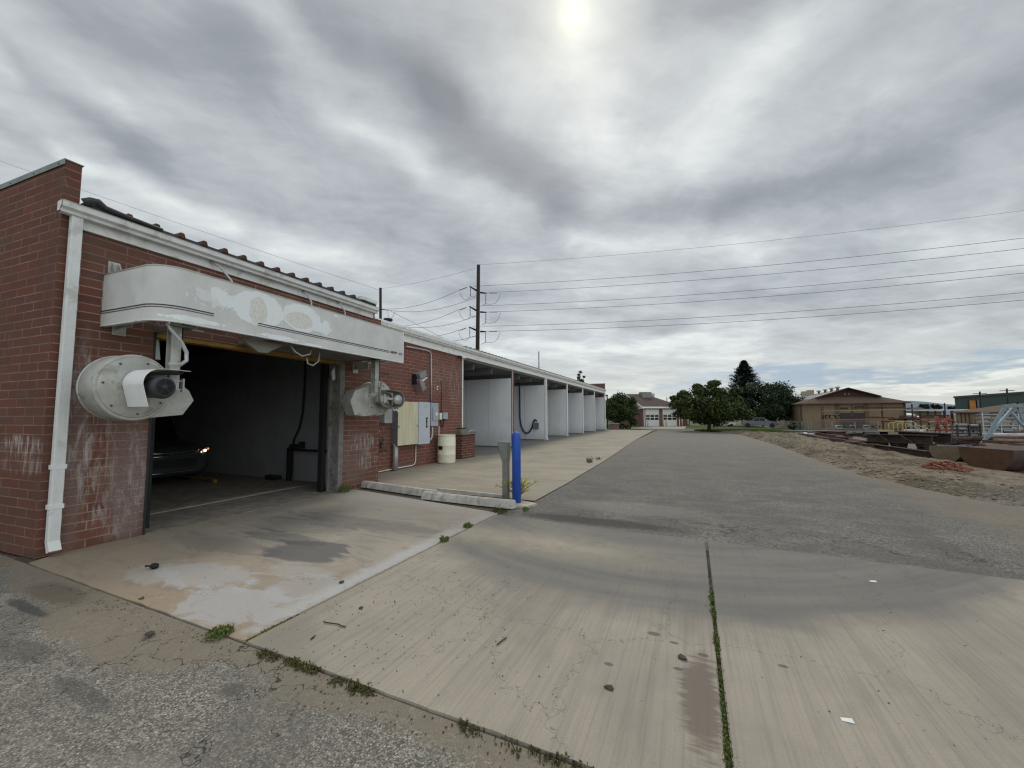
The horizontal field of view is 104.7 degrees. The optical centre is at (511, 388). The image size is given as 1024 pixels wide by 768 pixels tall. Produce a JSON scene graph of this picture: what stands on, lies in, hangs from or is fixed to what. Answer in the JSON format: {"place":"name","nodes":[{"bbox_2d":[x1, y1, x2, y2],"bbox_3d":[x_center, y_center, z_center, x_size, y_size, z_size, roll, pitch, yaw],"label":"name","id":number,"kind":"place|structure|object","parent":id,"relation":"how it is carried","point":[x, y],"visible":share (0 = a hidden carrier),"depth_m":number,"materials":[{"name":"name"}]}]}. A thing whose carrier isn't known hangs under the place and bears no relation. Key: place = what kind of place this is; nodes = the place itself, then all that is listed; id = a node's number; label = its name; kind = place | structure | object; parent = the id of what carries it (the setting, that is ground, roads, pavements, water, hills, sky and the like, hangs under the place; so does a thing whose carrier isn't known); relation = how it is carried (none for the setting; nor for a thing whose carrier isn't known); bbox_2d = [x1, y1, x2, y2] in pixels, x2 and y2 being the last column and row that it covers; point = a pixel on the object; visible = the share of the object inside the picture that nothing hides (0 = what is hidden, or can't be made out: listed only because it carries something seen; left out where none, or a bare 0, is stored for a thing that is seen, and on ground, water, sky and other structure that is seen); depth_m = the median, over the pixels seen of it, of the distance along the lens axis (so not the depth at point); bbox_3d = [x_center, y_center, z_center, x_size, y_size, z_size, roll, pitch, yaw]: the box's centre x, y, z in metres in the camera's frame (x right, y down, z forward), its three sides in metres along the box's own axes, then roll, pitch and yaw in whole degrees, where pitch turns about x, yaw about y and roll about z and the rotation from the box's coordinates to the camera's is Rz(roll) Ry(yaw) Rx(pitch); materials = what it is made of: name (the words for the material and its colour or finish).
{"place":"outdoors","nodes":[
{"label":"outdoors","id":0,"kind":"place"},
{"bbox_2d":[85,472,362,547],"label":"bay floor","id":1,"kind":"structure","parent":0,"point":[171,492],"depth_m":7.53,"materials":[{"name":"concrete"}]},
{"bbox_2d":[152,416,208,478],"bbox_3d":[-9.483,1.351,9.467,4.652,1.700,1.880,-2,-4,24],"label":"parked car","id":2,"kind":"object","parent":1,"relation":"on","point":[175,456],"visible":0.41,"depth_m":8.90,"materials":[{"name":"paint"}]},
{"bbox_2d":[179,475,216,482],"bbox_3d":[-7.528,2.128,9.363,1.650,0.120,0.080,-2,-4,24],"label":"guide rail","id":3,"kind":"object","parent":1,"relation":"on","point":[213,480],"visible":0.75,"depth_m":9.18,"materials":[{"name":"metal"}]},
{"bbox_2d":[150,486,301,514],"bbox_3d":[-5.187,2.014,7.221,0.182,0.014,2.902,-2,-4,23],"label":"floor strip","id":4,"kind":"object","parent":1,"relation":"on","point":[195,504],"visible":0.82,"depth_m":6.96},
{"bbox_2d":[265,474,280,479],"bbox_3d":[-5.747,2.136,9.501,0.380,0.110,0.160,-2,-4,24],"label":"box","id":5,"kind":"object","parent":1,"relation":"on","point":[272,477],"visible":1,"depth_m":9.44,"materials":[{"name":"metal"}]},
{"bbox_2d":[286,442,326,480],"bbox_3d":[-4.661,1.689,9.050,1.440,0.930,0.140,-2,-4,24],"label":"control stand","id":6,"kind":"object","parent":1,"relation":"on","point":[290,449],"visible":0.94,"depth_m":9.25,"materials":[{"name":"black metal"}]},
{"bbox_2d":[28,489,497,643],"bbox_3d":[-2.542,1.904,5.411,3.658,0.037,4.463,-2,-4,24],"label":"concrete apron","id":7,"kind":"object","parent":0,"point":[257,585],"visible":0.82,"depth_m":4.22,"materials":[{"name":"concrete"}]},
{"bbox_2d":[145,563,158,568],"bbox_3d":[-3.565,1.756,3.909,0.127,0.060,0.059,1,-4,-12],"label":"rubber bulb","id":8,"kind":"object","parent":7,"relation":"on","point":[154,566],"visible":1,"depth_m":3.90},
{"bbox_2d":[337,483,349,492],"bbox_3d":[-3.351,1.961,7.901,0.243,0.207,0.250,0,-4,-4],"label":"weed","id":9,"kind":"object","parent":7,"relation":"on","point":[344,488],"visible":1,"depth_m":7.84,"materials":[{"name":"green plant"}]},
{"bbox_2d":[0,554,574,767],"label":"asphalt lot","id":10,"kind":"structure","parent":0,"point":[83,684],"depth_m":2.06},
{"bbox_2d":[204,623,234,640],"bbox_3d":[-2.017,1.676,2.729,0.175,0.053,0.184,1,-4,-15],"label":"weed","id":11,"kind":"object","parent":10,"relation":"on","point":[213,631],"visible":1,"depth_m":2.72,"materials":[{"name":"green plant"}]},
{"bbox_2d":[256,647,593,767],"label":"edge weeds","id":12,"kind":"object","parent":10,"relation":"on","point":[299,665],"visible":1,"depth_m":2.17,"materials":[{"name":"green plant"}]},
{"bbox_2d":[62,502,985,767],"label":"grit","id":13,"kind":"object","parent":10,"relation":"on","point":[385,653],"visible":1,"depth_m":2.56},
{"bbox_2d":[14,488,730,767],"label":"joint soil bed","id":14,"kind":"object","parent":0,"point":[26,560],"depth_m":6.58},
{"bbox_2d":[246,614,298,640],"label":"joint weeds","id":15,"kind":"object","parent":14,"relation":"on","point":[264,630],"visible":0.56,"depth_m":2.79,"materials":[{"name":"green plant"}]},
{"bbox_2d":[361,481,437,495],"bbox_3d":[-2.303,1.995,7.910,2.175,0.128,0.164,-3,-5,33],"label":"wheel stop","id":16,"kind":"object","parent":14,"relation":"on","point":[416,491],"visible":0.91,"depth_m":7.86,"materials":[{"name":"concrete"}]},
{"bbox_2d":[421,491,516,508],"bbox_3d":[-0.786,1.914,6.836,1.861,0.130,0.164,-2,-4,26],"label":"wheel stop","id":17,"kind":"object","parent":14,"relation":"on","point":[473,500],"visible":1,"depth_m":6.74,"materials":[{"name":"concrete"}]},
{"bbox_2d":[491,507,507,513],"bbox_3d":[-0.184,1.905,6.213,0.276,0.074,0.275,-2,-4,24],"label":"weed","id":18,"kind":"object","parent":14,"relation":"on","point":[500,510],"visible":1,"depth_m":6.18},
{"bbox_2d":[497,441,509,498],"bbox_3d":[-0.148,1.475,7.112,0.200,1.050,0.130,-2,-4,24],"label":"payment post","id":19,"kind":"object","parent":14,"relation":"on","point":[504,448],"visible":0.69,"depth_m":7.05,"materials":[{"name":"silver metal"}]},
{"bbox_2d":[495,477,536,494],"bbox_3d":[0.068,1.802,7.119,0.801,0.464,0.468,-2,-4,24],"label":"flowering weed","id":20,"kind":"object","parent":14,"relation":"on","point":[524,486],"visible":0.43,"depth_m":7.03,"materials":[{"name":"yellow plant"}]},
{"bbox_2d":[511,432,536,507],"bbox_3d":[0.125,1.367,6.764,0.580,1.255,0.530,-2,-4,24],"label":"bollard","id":21,"kind":"object","parent":14,"relation":"on","point":[516,467],"visible":0.93,"depth_m":6.74,"materials":[{"name":"blue plastic"}]},
{"bbox_2d":[705,544,738,767],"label":"grass strip","id":22,"kind":"object","parent":14,"relation":"on","point":[726,741],"visible":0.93,"depth_m":2.11,"materials":[{"name":"green plant"}]},
{"bbox_2d":[246,515,726,767],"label":"concrete driveway","id":23,"kind":"structure","parent":0,"point":[662,710],"depth_m":2.63,"materials":[{"name":"concrete"}]},
{"bbox_2d":[0,415,1023,558],"bbox_3d":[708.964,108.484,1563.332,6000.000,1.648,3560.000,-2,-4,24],"label":"ground","id":24,"kind":"structure","parent":0,"point":[1009,478],"depth_m":10.18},
{"bbox_2d":[0,158,606,558],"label":"car wash building","id":25,"kind":"structure","parent":24,"relation":"on","point":[75,474],"depth_m":5.17,"materials":[{"name":"red brick"}]},
{"bbox_2d":[209,261,232,281],"bbox_3d":[-4.283,-1.532,5.880,0.391,0.716,0.064,2,-4,-27],"label":"conduit","id":26,"kind":"object","parent":25,"relation":"attached to","point":[223,271],"visible":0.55,"depth_m":5.87,"materials":[{"name":"metal"}]},
{"bbox_2d":[100,261,403,392],"bbox_3d":[-3.594,-0.669,6.428,1.112,1.580,4.183,-2,-4,24],"label":"blower canopy","id":27,"kind":"object","parent":25,"relation":"attached to","point":[179,301],"visible":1,"depth_m":5.13,"materials":[{"name":"metal"}]},
{"bbox_2d":[76,354,193,420],"bbox_3d":[-4.115,-0.003,4.519,0.676,0.744,0.992,-1,-4,17],"label":"air blower","id":28,"kind":"object","parent":27,"relation":"hanging from","point":[131,387],"visible":0.99,"depth_m":4.28,"materials":[{"name":"metal"}]},
{"bbox_2d":[342,381,404,415],"bbox_3d":[-2.715,0.195,7.813,0.630,0.702,1.039,-3,-5,31],"label":"air blower","id":29,"kind":"object","parent":27,"relation":"hanging from","point":[361,400],"visible":0.98,"depth_m":7.71,"materials":[{"name":"metal"}]},
{"bbox_2d":[292,361,305,474],"bbox_3d":[-5.078,0.527,9.396,0.355,3.100,0.056,-2,-4,18],"label":"hose","id":30,"kind":"object","parent":25,"relation":"hanging from","point":[303,402],"visible":0.82,"depth_m":9.36,"materials":[{"name":"black rubber"}]},
{"bbox_2d":[379,430,386,451],"bbox_3d":[-3.507,1.248,10.355,0.262,0.838,0.541,-2,-4,24],"label":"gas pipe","id":31,"kind":"object","parent":25,"relation":"attached to","point":[381,444],"visible":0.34,"depth_m":10.39,"materials":[{"name":"metal"}]},
{"bbox_2d":[379,409,391,422],"bbox_3d":[-3.405,0.736,10.620,0.220,0.374,0.298,-2,-4,24],"label":"meter box","id":32,"kind":"object","parent":25,"relation":"attached to","point":[386,417],"visible":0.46,"depth_m":10.51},
{"bbox_2d":[378,444,416,471],"bbox_3d":[-3.245,1.921,11.076,0.032,0.680,1.765,-2,-4,24],"label":"conduit","id":33,"kind":"object","parent":25,"relation":"attached to","point":[403,466],"visible":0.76,"depth_m":11.55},
{"bbox_2d":[391,402,417,445],"bbox_3d":[-3.057,0.987,11.299,0.280,1.222,0.892,-2,-4,24],"label":"electrical cabinet","id":34,"kind":"object","parent":25,"relation":"attached to","point":[404,427],"visible":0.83,"depth_m":11.13,"materials":[{"name":"metal"}]},
{"bbox_2d":[392,444,397,470],"bbox_3d":[-3.224,1.893,10.906,0.140,0.725,0.141,0,-4,2],"label":"conduit","id":35,"kind":"object","parent":34,"relation":"attached to","point":[395,459],"visible":0.93,"depth_m":10.85,"materials":[{"name":"metal"}]},
{"bbox_2d":[405,346,431,402],"bbox_3d":[-2.842,-0.419,12.129,0.056,1.685,1.297,-2,-4,24],"label":"conduit","id":36,"kind":"object","parent":25,"relation":"attached to","point":[430,368],"visible":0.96,"depth_m":12.64,"materials":[{"name":"metal"}]},
{"bbox_2d":[412,370,426,391],"bbox_3d":[-2.790,-0.242,11.962,0.300,0.660,0.388,-2,-4,24],"label":"floodlight","id":37,"kind":"object","parent":25,"relation":"attached to","point":[419,377],"visible":1,"depth_m":11.86,"materials":[{"name":"metal"}]},
{"bbox_2d":[417,402,429,444],"bbox_3d":[-2.753,1.034,11.923,0.318,1.254,0.539,-2,-4,24],"label":"breaker panel","id":38,"kind":"object","parent":25,"relation":"attached to","point":[423,422],"visible":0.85,"depth_m":11.84,"materials":[{"name":"grey metal"}]},
{"bbox_2d":[430,403,438,425],"bbox_3d":[-2.517,0.825,12.613,0.194,0.731,0.393,-2,-4,24],"label":"disconnect switch","id":39,"kind":"object","parent":25,"relation":"attached to","point":[434,410],"visible":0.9,"depth_m":12.53,"materials":[{"name":"grey paint"}]},
{"bbox_2d":[432,407,438,419],"bbox_3d":[-2.439,0.794,12.599,0.030,0.431,0.288,-2,-4,24],"label":"door","id":40,"kind":"structure","parent":39,"relation":"in","point":[435,409],"depth_m":12.57,"materials":[{"name":"grey paint"}]},
{"bbox_2d":[518,382,538,433],"bbox_3d":[0.720,1.055,22.968,1.737,3.178,0.180,-2,-4,24],"label":"vacuum hose","id":41,"kind":"object","parent":25,"relation":"attached to","point":[535,426],"visible":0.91,"depth_m":22.91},
{"bbox_2d":[379,288,395,318],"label":"utility pole","id":42,"kind":"object","parent":24,"relation":"on","point":[380,303],"visible":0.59,"depth_m":78.88,"materials":[{"name":"brown wood"}]},
{"bbox_2d":[4,162,377,289],"bbox_3d":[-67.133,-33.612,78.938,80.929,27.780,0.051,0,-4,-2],"label":"power line","id":43,"kind":"object","parent":42,"relation":"attached to","point":[214,235],"visible":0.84,"depth_m":79.00,"materials":[{"name":"metal"}]},
{"bbox_2d":[458,264,500,349],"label":"utility pole","id":44,"kind":"object","parent":24,"relation":"on","point":[478,312],"visible":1,"depth_m":69.45,"materials":[{"name":"brown wood"}]},
{"bbox_2d":[484,238,1021,285],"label":"power line","id":45,"kind":"object","parent":44,"relation":"attached to","point":[764,265],"visible":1,"depth_m":58.25,"materials":[{"name":"metal"}]},
{"bbox_2d":[485,265,1020,305],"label":"power line","id":46,"kind":"object","parent":44,"relation":"attached to","point":[762,289],"visible":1,"depth_m":57.74,"materials":[{"name":"metal"}]},
{"bbox_2d":[482,210,1023,264],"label":"power line","id":47,"kind":"object","parent":44,"relation":"attached to","point":[759,241],"visible":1,"depth_m":59.13,"materials":[{"name":"metal"}]},
{"bbox_2d":[487,248,1023,292],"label":"power line","id":48,"kind":"object","parent":44,"relation":"attached to","point":[766,274],"visible":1,"depth_m":58.00,"materials":[{"name":"metal"}]},
{"bbox_2d":[497,273,1020,311],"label":"power line","id":49,"kind":"object","parent":44,"relation":"attached to","point":[769,296],"visible":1,"depth_m":57.11,"materials":[{"name":"metal"}]},
{"bbox_2d":[508,292,1023,325],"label":"power line","id":50,"kind":"object","parent":44,"relation":"attached to","point":[777,312],"visible":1,"depth_m":57.17,"materials":[{"name":"metal"}]},
{"bbox_2d":[518,300,1020,330],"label":"power line","id":51,"kind":"object","parent":44,"relation":"attached to","point":[774,319],"visible":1,"depth_m":56.86,"materials":[{"name":"metal"}]},
{"bbox_2d":[608,423,619,428],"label":"brick planter","id":52,"kind":"object","parent":24,"relation":"on","point":[613,425],"visible":0.82,"depth_m":45.82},
{"bbox_2d":[615,392,689,425],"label":"brick station","id":53,"kind":"object","parent":24,"relation":"on","point":[653,410],"visible":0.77,"depth_m":85.37,"materials":[{"name":"brown"}]},
{"bbox_2d":[645,410,658,425],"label":"overhead door","id":54,"kind":"structure","parent":53,"relation":"in","point":[652,416],"depth_m":84.60,"materials":[{"name":"white metal"}]},
{"bbox_2d":[663,410,676,425],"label":"overhead door","id":55,"kind":"structure","parent":53,"relation":"in","point":[671,421],"depth_m":85.33,"materials":[{"name":"white metal"}]},
{"bbox_2d":[666,379,755,431],"bbox_3d":[16.818,1.421,33.767,6.889,4.683,6.134,-2,-4,24],"label":"broadleaf tree","id":56,"kind":"object","parent":24,"relation":"on","point":[713,404],"visible":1,"depth_m":32.72,"materials":[{"name":"green plant"}]},
{"bbox_2d":[725,360,773,420],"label":"conifer tree","id":57,"kind":"object","parent":24,"relation":"on","point":[744,375],"visible":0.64,"depth_m":85.81,"materials":[{"name":"green plant"}]},
{"bbox_2d":[732,380,806,426],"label":"broadleaf tree","id":58,"kind":"object","parent":24,"relation":"on","point":[782,396],"visible":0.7,"depth_m":80.15,"materials":[{"name":"green plant"}]},
{"bbox_2d":[782,421,878,433],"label":"chain link fence","id":59,"kind":"object","parent":24,"relation":"on","point":[855,424],"visible":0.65,"depth_m":53.18,"materials":[{"name":"metal"}]},
{"bbox_2d":[775,386,910,430],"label":"tan warehouse","id":60,"kind":"structure","parent":24,"relation":"on","point":[807,409],"depth_m":71.20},
{"bbox_2d":[840,413,865,430],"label":"roller door","id":61,"kind":"structure","parent":60,"relation":"in","point":[843,415],"depth_m":70.38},
{"bbox_2d":[847,433,866,436],"bbox_3d":[21.440,2.899,24.690,0.220,0.710,12.694,-3,-5,37],"label":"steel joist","id":62,"kind":"object","parent":24,"relation":"on","point":[855,434],"visible":0.83,"depth_m":23.04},
{"bbox_2d":[719,430,1023,504],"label":"gravel","id":63,"kind":"structure","parent":24,"relation":"on","point":[938,481],"depth_m":10.94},
{"bbox_2d":[821,403,952,432],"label":"fence","id":64,"kind":"object","parent":24,"relation":"on","point":[882,418],"visible":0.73,"depth_m":59.85,"materials":[{"name":"metal"}]},
{"bbox_2d":[919,415,950,417],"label":"steel bundle","id":65,"kind":"object","parent":64,"relation":"on","point":[941,416],"visible":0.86,"depth_m":56.95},
{"bbox_2d":[866,443,933,458],"bbox_3d":[14.080,2.256,14.472,0.200,0.290,3.045,-1,-4,13],"label":"steel joist","id":66,"kind":"object","parent":24,"relation":"on","point":[919,453],"visible":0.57,"depth_m":13.97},
{"bbox_2d":[860,431,955,456],"bbox_3d":[14.990,2.165,15.256,0.896,1.035,3.752,-1,-4,12],"label":"girder stack","id":67,"kind":"object","parent":24,"relation":"on","point":[921,440],"visible":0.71,"depth_m":14.50,"materials":[{"name":"brown metal"}]},
{"bbox_2d":[906,413,918,426],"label":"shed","id":68,"kind":"structure","parent":24,"relation":"on","point":[910,423],"depth_m":90.34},
{"bbox_2d":[897,421,929,431],"bbox_3d":[36.640,3.646,36.106,2.383,1.298,0.670,-2,-4,24],"label":"hand rail","id":69,"kind":"object","parent":24,"relation":"on","point":[910,425],"visible":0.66,"depth_m":36.28,"materials":[{"name":"metal"}]},
{"bbox_2d":[906,407,923,414],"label":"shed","id":70,"kind":"structure","parent":24,"relation":"on","point":[916,408],"depth_m":114.90,"materials":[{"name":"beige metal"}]},
{"bbox_2d":[918,404,935,408],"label":"broadleaf tree","id":71,"kind":"object","parent":24,"relation":"on","point":[925,406],"visible":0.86,"depth_m":170.59,"materials":[{"name":"green plant"}]},
{"bbox_2d":[915,409,942,424],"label":"shed","id":72,"kind":"structure","parent":24,"relation":"on","point":[924,413],"depth_m":106.00,"materials":[{"name":"beige metal"}]},
{"bbox_2d":[916,421,955,435],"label":"storage rack","id":73,"kind":"object","parent":24,"relation":"on","point":[934,426],"visible":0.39,"depth_m":44.88,"materials":[{"name":"metal"}]},
{"bbox_2d":[906,409,968,428],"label":"carport","id":74,"kind":"object","parent":24,"relation":"on","point":[950,410],"visible":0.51,"depth_m":73.75,"materials":[{"name":"metal"}]},
{"bbox_2d":[935,416,953,435],"bbox_3d":[38.727,3.446,35.441,1.538,1.991,0.700,-2,-4,24],"label":"red frame","id":75,"kind":"object","parent":24,"relation":"on","point":[938,419],"visible":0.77,"depth_m":35.46,"materials":[{"name":"paint"}]},
{"bbox_2d":[921,460,973,471],"bbox_3d":[11.306,1.993,10.251,0.917,0.244,0.926,-2,-4,24],"label":"brick rubble","id":76,"kind":"object","parent":24,"relation":"on","point":[945,465],"visible":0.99,"depth_m":10.12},
{"bbox_2d":[949,424,981,436],"bbox_3d":[37.806,3.681,32.974,1.540,1.397,1.050,-2,-4,24],"label":"storage rack","id":77,"kind":"object","parent":24,"relation":"on","point":[957,429],"visible":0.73,"depth_m":32.57,"materials":[{"name":"metal"}]},
{"bbox_2d":[929,443,1023,461],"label":"steel trough","id":78,"kind":"object","parent":24,"relation":"on","point":[947,452],"visible":0.36,"depth_m":12.47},
{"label":"loose plank","id":79,"kind":"object","parent":78,"relation":"on","visible":0},
{"bbox_2d":[979,442,1013,445],"bbox_3d":[14.898,1.740,12.144,1.013,0.176,0.160,0,-4,-5],"label":"loose plank","id":80,"kind":"object","parent":79,"relation":"on","point":[989,444],"visible":0.53,"depth_m":12.06,"materials":[{"name":"beige paint"}]},
{"bbox_2d":[951,403,1023,432],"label":"brown roof building","id":81,"kind":"structure","parent":24,"relation":"on","point":[964,416],"depth_m":60.34,"materials":[{"name":"beige"}]},
{"bbox_2d":[952,436,1023,440],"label":"steel pipe","id":82,"kind":"object","parent":24,"relation":"on","point":[981,438],"visible":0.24,"depth_m":23.68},
{"bbox_2d":[953,391,1023,408],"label":"green warehouse","id":83,"kind":"structure","parent":24,"relation":"on","point":[972,401],"depth_m":124.38,"materials":[{"name":"metal"}]},
{"bbox_2d":[958,446,1023,470],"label":"steel trough","id":84,"kind":"object","parent":24,"relation":"on","point":[1005,458],"visible":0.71,"depth_m":10.53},
{"bbox_2d":[975,412,1022,435],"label":"storage rack","id":85,"kind":"object","parent":24,"relation":"on","point":[1001,425],"visible":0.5,"depth_m":46.27,"materials":[{"name":"metal"}]},
{"bbox_2d":[981,402,1023,442],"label":"gantry frame","id":86,"kind":"object","parent":24,"relation":"on","point":[999,420],"visible":0.9,"depth_m":20.86,"materials":[{"name":"blue paint"}]},
{"bbox_2d":[992,433,1023,435],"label":"steel pipe","id":87,"kind":"object","parent":24,"relation":"on","point":[1007,434],"visible":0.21,"depth_m":23.96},
{"bbox_2d":[0,0,1023,404],"label":"sky","id":88,"kind":"structure","parent":0,"point":[376,144],"materials":[{"name":"grey"}]},
{"bbox_2d":[378,430,653,500],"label":"concrete plaza","id":89,"kind":"structure","parent":0,"point":[553,463],"depth_m":11.72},
{"bbox_2d":[437,434,455,463],"bbox_3d":[-2.104,1.935,12.704,0.586,0.905,0.586,-2,-4,24],"label":"plastic drum","id":90,"kind":"object","parent":89,"relation":"on","point":[446,445],"visible":1,"depth_m":12.46,"materials":[{"name":"beige plastic"}]},
{"bbox_2d":[455,432,476,458],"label":"brick plinth","id":91,"kind":"structure","parent":89,"relation":"on","point":[465,445],"depth_m":14.00,"materials":[{"name":"brick"}]},
{"bbox_2d":[456,428,466,433],"bbox_3d":[-1.811,1.496,14.119,0.260,0.200,0.360,-2,-4,24],"label":"old junk box","id":92,"kind":"object","parent":91,"relation":"on","point":[460,430],"visible":0.94,"depth_m":13.97,"materials":[{"name":"metal"}]},
{"bbox_2d":[436,488,501,496],"bbox_3d":[-0.811,2.012,7.656,1.603,0.045,0.060,-2,-5,28],"label":"kerb strip","id":93,"kind":"object","parent":89,"relation":"on","point":[470,492],"visible":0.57,"depth_m":7.63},
{"bbox_2d":[606,428,639,429],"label":"lawn","id":94,"kind":"structure","parent":0,"point":[622,429],"depth_m":42.70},
{"bbox_2d":[606,392,638,428],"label":"broadleaf tree","id":95,"kind":"object","parent":94,"relation":"on","point":[616,404],"visible":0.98,"depth_m":51.57,"materials":[{"name":"green plant"}]},
{"bbox_2d":[638,426,685,428],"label":"station driveway","id":96,"kind":"structure","parent":0,"point":[666,427],"depth_m":76.04,"materials":[{"name":"concrete"}]},
{"bbox_2d":[684,425,787,429],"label":"lawn","id":97,"kind":"structure","parent":0,"point":[720,427],"depth_m":74.12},
{"bbox_2d":[741,417,778,427],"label":"pickup truck","id":98,"kind":"object","parent":97,"relation":"on","point":[761,421],"visible":0.99,"depth_m":72.58,"materials":[{"name":"grey paint"}]},
{"bbox_2d":[694,428,820,435],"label":"grass","id":99,"kind":"structure","parent":0,"point":[764,430],"depth_m":34.26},
{"bbox_2d":[500,431,1023,579],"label":"asphalt road","id":100,"kind":"structure","parent":0,"point":[706,486],"depth_m":6.42,"materials":[{"name":"asphalt"}]},
{"bbox_2d":[640,429,1002,432],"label":"street","id":101,"kind":"structure","parent":0,"point":[784,430],"depth_m":43.94,"materials":[{"name":"asphalt"}]},
{"bbox_2d":[708,541,1023,767],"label":"concrete driveway","id":102,"kind":"structure","parent":0,"point":[780,613],"depth_m":2.38,"materials":[{"name":"concrete"}]},
{"bbox_2d":[906,401,955,414],"bbox_3d":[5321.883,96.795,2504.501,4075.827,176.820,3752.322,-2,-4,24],"label":"hills","id":103,"kind":"structure","parent":0,"point":[915,404],"depth_m":3952.29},
{"bbox_2d":[949,438,972,444],"bbox_3d":[25.413,3.033,23.164,2.257,0.732,0.813,-2,-4,24],"label":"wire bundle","id":104,"kind":"object","parent":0,"point":[957,441],"visible":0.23,"depth_m":22.77,"materials":[{"name":"metal"}]},
{"bbox_3d":[21.452,2.608,17.416,2.394,0.221,0.350,-2,-4,24],"label":"steel plank","id":105,"kind":"object","parent":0,"visible":0},
{"bbox_2d":[982,440,1023,443],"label":"steel plank","id":106,"kind":"object","parent":105,"relation":"on","point":[991,441],"visible":0.56,"depth_m":17.39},
{"bbox_2d":[993,438,1023,440],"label":"steel plank","id":107,"kind":"object","parent":106,"relation":"on","point":[1009,439],"visible":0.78,"depth_m":17.38,"materials":[{"name":"beige paint"}]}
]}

